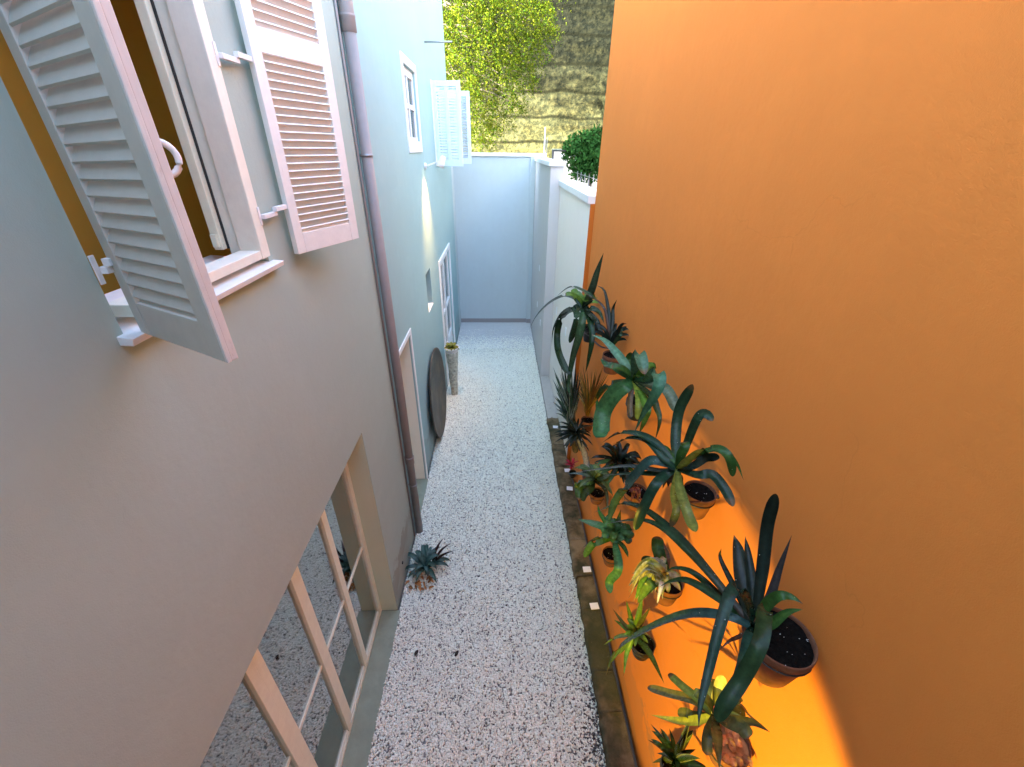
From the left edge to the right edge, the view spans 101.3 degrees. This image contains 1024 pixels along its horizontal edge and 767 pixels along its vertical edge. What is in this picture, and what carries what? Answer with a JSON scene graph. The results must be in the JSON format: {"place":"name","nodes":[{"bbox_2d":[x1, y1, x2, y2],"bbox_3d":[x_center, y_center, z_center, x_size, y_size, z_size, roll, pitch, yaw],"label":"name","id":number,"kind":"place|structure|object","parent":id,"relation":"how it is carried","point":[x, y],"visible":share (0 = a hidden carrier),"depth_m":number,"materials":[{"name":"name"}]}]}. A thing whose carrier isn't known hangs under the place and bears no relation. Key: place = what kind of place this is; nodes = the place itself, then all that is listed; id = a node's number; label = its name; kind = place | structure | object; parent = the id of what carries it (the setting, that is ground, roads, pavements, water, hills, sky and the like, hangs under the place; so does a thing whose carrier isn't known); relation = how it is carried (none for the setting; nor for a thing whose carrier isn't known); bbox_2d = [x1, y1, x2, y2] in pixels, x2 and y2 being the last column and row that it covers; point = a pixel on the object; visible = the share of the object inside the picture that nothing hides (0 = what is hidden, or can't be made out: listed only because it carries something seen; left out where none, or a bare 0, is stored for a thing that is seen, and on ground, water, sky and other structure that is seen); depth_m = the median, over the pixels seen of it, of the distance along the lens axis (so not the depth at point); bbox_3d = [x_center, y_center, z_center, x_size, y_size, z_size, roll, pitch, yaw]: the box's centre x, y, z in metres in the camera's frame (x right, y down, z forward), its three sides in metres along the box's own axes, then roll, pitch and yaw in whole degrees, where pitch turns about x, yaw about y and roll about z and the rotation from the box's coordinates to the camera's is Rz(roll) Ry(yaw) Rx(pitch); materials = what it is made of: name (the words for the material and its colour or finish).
{"place":"outdoors","nodes":[
{"label":"outdoors","id":0,"kind":"place"},
{"bbox_2d":[0,0,414,766],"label":"grey house","id":1,"kind":"structure","parent":0,"point":[206,536],"depth_m":1.81,"materials":[{"name":"paint"}]},
{"bbox_2d":[87,0,286,345],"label":"window","id":2,"kind":"structure","parent":1,"relation":"in","point":[186,58],"depth_m":1.94,"materials":[{"name":"beige paint"}]},
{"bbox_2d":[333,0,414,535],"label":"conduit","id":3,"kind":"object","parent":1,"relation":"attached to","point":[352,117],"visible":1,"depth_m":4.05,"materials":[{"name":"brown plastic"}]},
{"bbox_2d":[457,322,534,348],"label":"paving","id":4,"kind":"structure","parent":0,"point":[485,329],"depth_m":13.06,"materials":[{"name":"grey concrete"}]},
{"bbox_2d":[385,324,636,766],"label":"ground","id":5,"kind":"structure","parent":0,"point":[621,700],"depth_m":4.91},
{"bbox_2d":[336,0,471,533],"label":"pale blue house","id":6,"kind":"structure","parent":5,"relation":"on","point":[415,100],"depth_m":6.52,"materials":[{"name":"paint"}]},
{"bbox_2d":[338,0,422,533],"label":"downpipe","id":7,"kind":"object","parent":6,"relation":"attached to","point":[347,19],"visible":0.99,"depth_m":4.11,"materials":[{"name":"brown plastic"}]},
{"bbox_2d":[342,42,422,152],"bbox_3d":[-1.911,-4.092,6.134,0.918,1.300,1.200,0,29,-2],"label":"sash window","id":8,"kind":"structure","parent":6,"relation":"in","point":[414,145],"depth_m":6.22,"materials":[{"name":"white paint"}]},
{"bbox_2d":[399,328,427,511],"bbox_3d":[-1.609,0.693,6.174,0.380,2.802,1.072,0,29,-2],"label":"doorway","id":9,"kind":"structure","parent":6,"relation":"in","point":[404,351],"depth_m":6.58,"materials":[{"name":"white paint"}]},
{"bbox_2d":[424,155,444,168],"bbox_3d":[-1.327,-3.720,7.058,0.470,0.220,0.135,16,33,25],"label":"wall spotlight","id":10,"kind":"object","parent":6,"relation":"attached to","point":[440,162],"depth_m":6.97,"materials":[{"name":"white plastic"}]},
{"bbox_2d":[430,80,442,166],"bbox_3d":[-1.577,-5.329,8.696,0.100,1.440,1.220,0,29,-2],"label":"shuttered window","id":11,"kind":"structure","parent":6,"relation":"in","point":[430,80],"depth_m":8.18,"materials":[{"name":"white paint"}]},
{"bbox_2d":[438,243,455,384],"bbox_3d":[-1.603,-1.746,10.310,0.115,2.930,2.030,0,29,-2],"label":"french door","id":12,"kind":"structure","parent":6,"relation":"in","point":[443,261],"depth_m":10.34,"materials":[{"name":"white paint"}]},
{"bbox_2d":[367,329,605,766],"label":"gravel","id":13,"kind":"structure","parent":5,"relation":"on","point":[466,387],"depth_m":5.23,"materials":[{"name":"white gravel"}]},
{"bbox_2d":[405,539,452,590],"bbox_3d":[-1.088,2.396,5.621,0.652,0.247,0.673,0,29,-2],"label":"ground bromeliad","id":14,"kind":"object","parent":13,"relation":"on","point":[424,557],"visible":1,"depth_m":5.61,"materials":[{"name":"green plant"}]},
{"bbox_2d":[429,347,445,437],"bbox_3d":[-1.427,0.173,8.106,0.124,1.739,1.740,0,29,-2],"label":"round pan","id":15,"kind":"object","parent":13,"relation":"on","point":[437,391],"visible":1,"depth_m":8.05,"materials":[{"name":"metal"}]},
{"bbox_2d":[444,342,458,395],"bbox_3d":[-1.317,-0.308,9.425,0.345,1.294,0.366,0,29,-2],"label":"tall planter","id":16,"kind":"object","parent":13,"relation":"on","point":[451,349],"visible":1,"depth_m":9.28,"materials":[{"name":"white paint"}]},
{"bbox_2d":[451,153,546,325],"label":"back garden wall","id":17,"kind":"structure","parent":5,"relation":"on","point":[493,194],"depth_m":12.46,"materials":[{"name":"white paint"}]},
{"bbox_2d":[442,0,575,152],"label":"leafy tree","id":18,"kind":"object","parent":5,"relation":"on","point":[456,30],"visible":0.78,"depth_m":12.32,"materials":[{"name":"green plant"}]},
{"bbox_2d":[544,127,546,157],"bbox_3d":[0.925,-4.683,13.001,0.091,5.570,0.032,0,29,-2],"label":"aerial pole","id":19,"kind":"object","parent":5,"relation":"on","point":[544,142],"visible":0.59,"depth_m":11.82,"materials":[{"name":"white metal"}]},
{"bbox_2d":[530,158,565,375],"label":"side garden wall","id":20,"kind":"structure","parent":5,"relation":"on","point":[549,173],"depth_m":9.76,"materials":[{"name":"grey paint"}]},
{"bbox_2d":[540,376,557,417],"bbox_3d":[0.831,0.316,9.614,0.223,0.120,1.870,0,29,-2],"label":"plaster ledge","id":21,"kind":"object","parent":5,"relation":"on","point":[549,404],"visible":0.76,"depth_m":9.49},
{"bbox_2d":[552,150,565,158],"bbox_3d":[1.295,-4.400,13.056,0.380,5.030,0.060,0,29,-2],"label":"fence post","id":22,"kind":"object","parent":5,"relation":"on","point":[553,151],"visible":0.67,"depth_m":11.84,"materials":[{"name":"metal"}]},
{"bbox_2d":[549,180,596,455],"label":"garden wall","id":23,"kind":"structure","parent":5,"relation":"on","point":[577,198],"depth_m":7.44,"materials":[{"name":"white paint"}]},
{"bbox_2d":[551,149,596,188],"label":"neighbour wall","id":24,"kind":"structure","parent":5,"relation":"on","point":[558,156],"depth_m":14.00,"materials":[{"name":"white paint"}]},
{"bbox_2d":[561,123,602,186],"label":"dark shrub","id":25,"kind":"object","parent":5,"relation":"on","point":[583,150],"visible":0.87,"depth_m":12.14,"materials":[{"name":"green plant"}]},
{"bbox_2d":[575,172,596,187],"bbox_3d":[1.380,-1.568,8.396,0.009,4.650,3.900,0,29,-2],"label":"railing","id":26,"kind":"object","parent":5,"relation":"on","point":[584,179],"visible":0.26,"depth_m":7.98,"materials":[{"name":"grey metal"}]},
{"bbox_2d":[546,417,634,766],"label":"kerb","id":27,"kind":"structure","parent":5,"relation":"on","point":[615,740],"depth_m":4.88,"materials":[{"name":"stone"}]},
{"bbox_2d":[583,566,590,571],"bbox_3d":[0.999,2.477,5.591,0.105,0.006,0.085,-2,29,-2],"label":"ground light","id":28,"kind":"object","parent":27,"relation":"on","point":[586,568],"visible":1,"depth_m":5.59,"materials":[{"name":"white plastic"}]},
{"bbox_2d":[589,602,599,609],"bbox_3d":[1.011,2.728,5.143,0.105,0.006,0.085,-1,29,-7],"label":"ground light","id":29,"kind":"object","parent":27,"relation":"on","point":[593,606],"visible":1,"depth_m":5.14,"materials":[{"name":"white plastic"}]},
{"bbox_2d":[567,0,1023,766],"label":"orange building","id":30,"kind":"structure","parent":5,"relation":"on","point":[805,238],"depth_m":1.58,"materials":[{"name":"paint"}]},
{"bbox_2d":[553,366,580,426],"bbox_3d":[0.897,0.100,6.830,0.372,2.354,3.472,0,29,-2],"label":"potted plant","id":31,"kind":"object","parent":30,"relation":"attached to","point":[568,403],"visible":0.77,"depth_m":6.23,"materials":[{"name":"green plant"}]},
{"bbox_2d":[531,255,603,395],"bbox_3d":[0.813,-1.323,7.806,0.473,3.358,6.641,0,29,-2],"label":"potted plant","id":32,"kind":"object","parent":30,"relation":"attached to","point":[581,309],"visible":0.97,"depth_m":5.29,"materials":[{"name":"green plant"}]},
{"bbox_2d":[565,458,577,477],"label":"potted plant","id":33,"kind":"object","parent":30,"relation":"attached to","point":[571,466],"visible":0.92,"depth_m":6.78,"materials":[{"name":"red plant"}]},
{"bbox_2d":[555,418,591,478],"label":"potted plant","id":34,"kind":"object","parent":30,"relation":"attached to","point":[575,440],"visible":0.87,"depth_m":5.48,"materials":[{"name":"plant"}]},
{"bbox_2d":[576,369,607,431],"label":"potted plant","id":35,"kind":"object","parent":30,"relation":"attached to","point":[588,400],"visible":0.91,"depth_m":5.24,"materials":[{"name":"plant"}]},
{"bbox_2d":[568,463,616,509],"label":"potted plant","id":36,"kind":"object","parent":30,"relation":"attached to","point":[585,488],"visible":0.91,"depth_m":4.87,"materials":[{"name":"plant"}]},
{"bbox_2d":[582,286,628,374],"bbox_3d":[0.985,-0.657,4.607,0.351,0.714,1.252,0,29,-2],"label":"potted plant","id":37,"kind":"object","parent":30,"relation":"attached to","point":[612,334],"visible":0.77,"depth_m":4.31,"materials":[{"name":"plant"}]},
{"bbox_2d":[578,504,633,592],"bbox_3d":[0.968,1.604,4.194,0.391,1.072,1.345,0,29,-2],"label":"potted plant","id":38,"kind":"object","parent":30,"relation":"attached to","point":[616,533],"visible":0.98,"depth_m":3.92,"materials":[{"name":"plant"}]},
{"bbox_2d":[592,441,645,510],"bbox_3d":[1.003,0.829,3.666,0.433,0.447,0.756,-14,32,-24],"label":"potted plant","id":39,"kind":"object","parent":30,"relation":"attached to","point":[635,492],"visible":0.67,"depth_m":3.66,"materials":[{"name":"plant"}]},
{"bbox_2d":[604,600,663,681],"bbox_3d":[1.029,2.136,3.296,0.323,1.220,0.955,0,29,-2],"label":"potted plant","id":40,"kind":"object","parent":30,"relation":"attached to","point":[642,646],"visible":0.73,"depth_m":3.38,"materials":[{"name":"green plant"}]},
{"bbox_2d":[593,335,677,437],"bbox_3d":[0.901,0.052,3.258,0.512,0.908,1.408,3,29,5],"label":"potted plant","id":41,"kind":"object","parent":30,"relation":"attached to","point":[636,370],"visible":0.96,"depth_m":3.17,"materials":[{"name":"leaf"},{"name":"terracotta"},{"name":"dark soil"}]},
{"bbox_2d":[628,536,683,605],"bbox_3d":[0.976,1.313,2.786,0.489,0.602,0.322,-21,36,-34],"label":"potted plant","id":42,"kind":"object","parent":30,"relation":"attached to","point":[651,574],"visible":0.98,"depth_m":2.66,"materials":[{"name":"plant"}]},
{"bbox_2d":[574,384,742,531],"bbox_3d":[0.831,0.636,2.997,0.496,1.627,1.894,-6,30,-12],"label":"potted plant","id":43,"kind":"object","parent":30,"relation":"attached to","point":[693,500],"visible":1,"depth_m":2.40,"materials":[{"name":"plant"}]},
{"bbox_2d":[649,726,705,766],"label":"potted plant","id":44,"kind":"object","parent":30,"relation":"attached to","point":[674,754],"visible":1,"depth_m":2.57,"materials":[{"name":"green plant"}]},
{"bbox_2d":[596,494,817,726],"bbox_3d":[0.878,1.077,2.443,0.663,1.754,2.025,0,29,-2],"label":"potted plant","id":45,"kind":"object","parent":30,"relation":"attached to","point":[778,648],"visible":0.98,"depth_m":1.70,"materials":[{"name":"plant"}]},
{"bbox_2d":[648,673,768,766],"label":"potted plant","id":46,"kind":"object","parent":30,"relation":"attached to","point":[724,743],"visible":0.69,"depth_m":2.08,"materials":[{"name":"green plant"}]},
{"bbox_2d":[443,0,614,158],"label":"retaining wall","id":47,"kind":"structure","parent":0,"point":[566,102],"depth_m":16.56,"materials":[{"name":"beige stone"}]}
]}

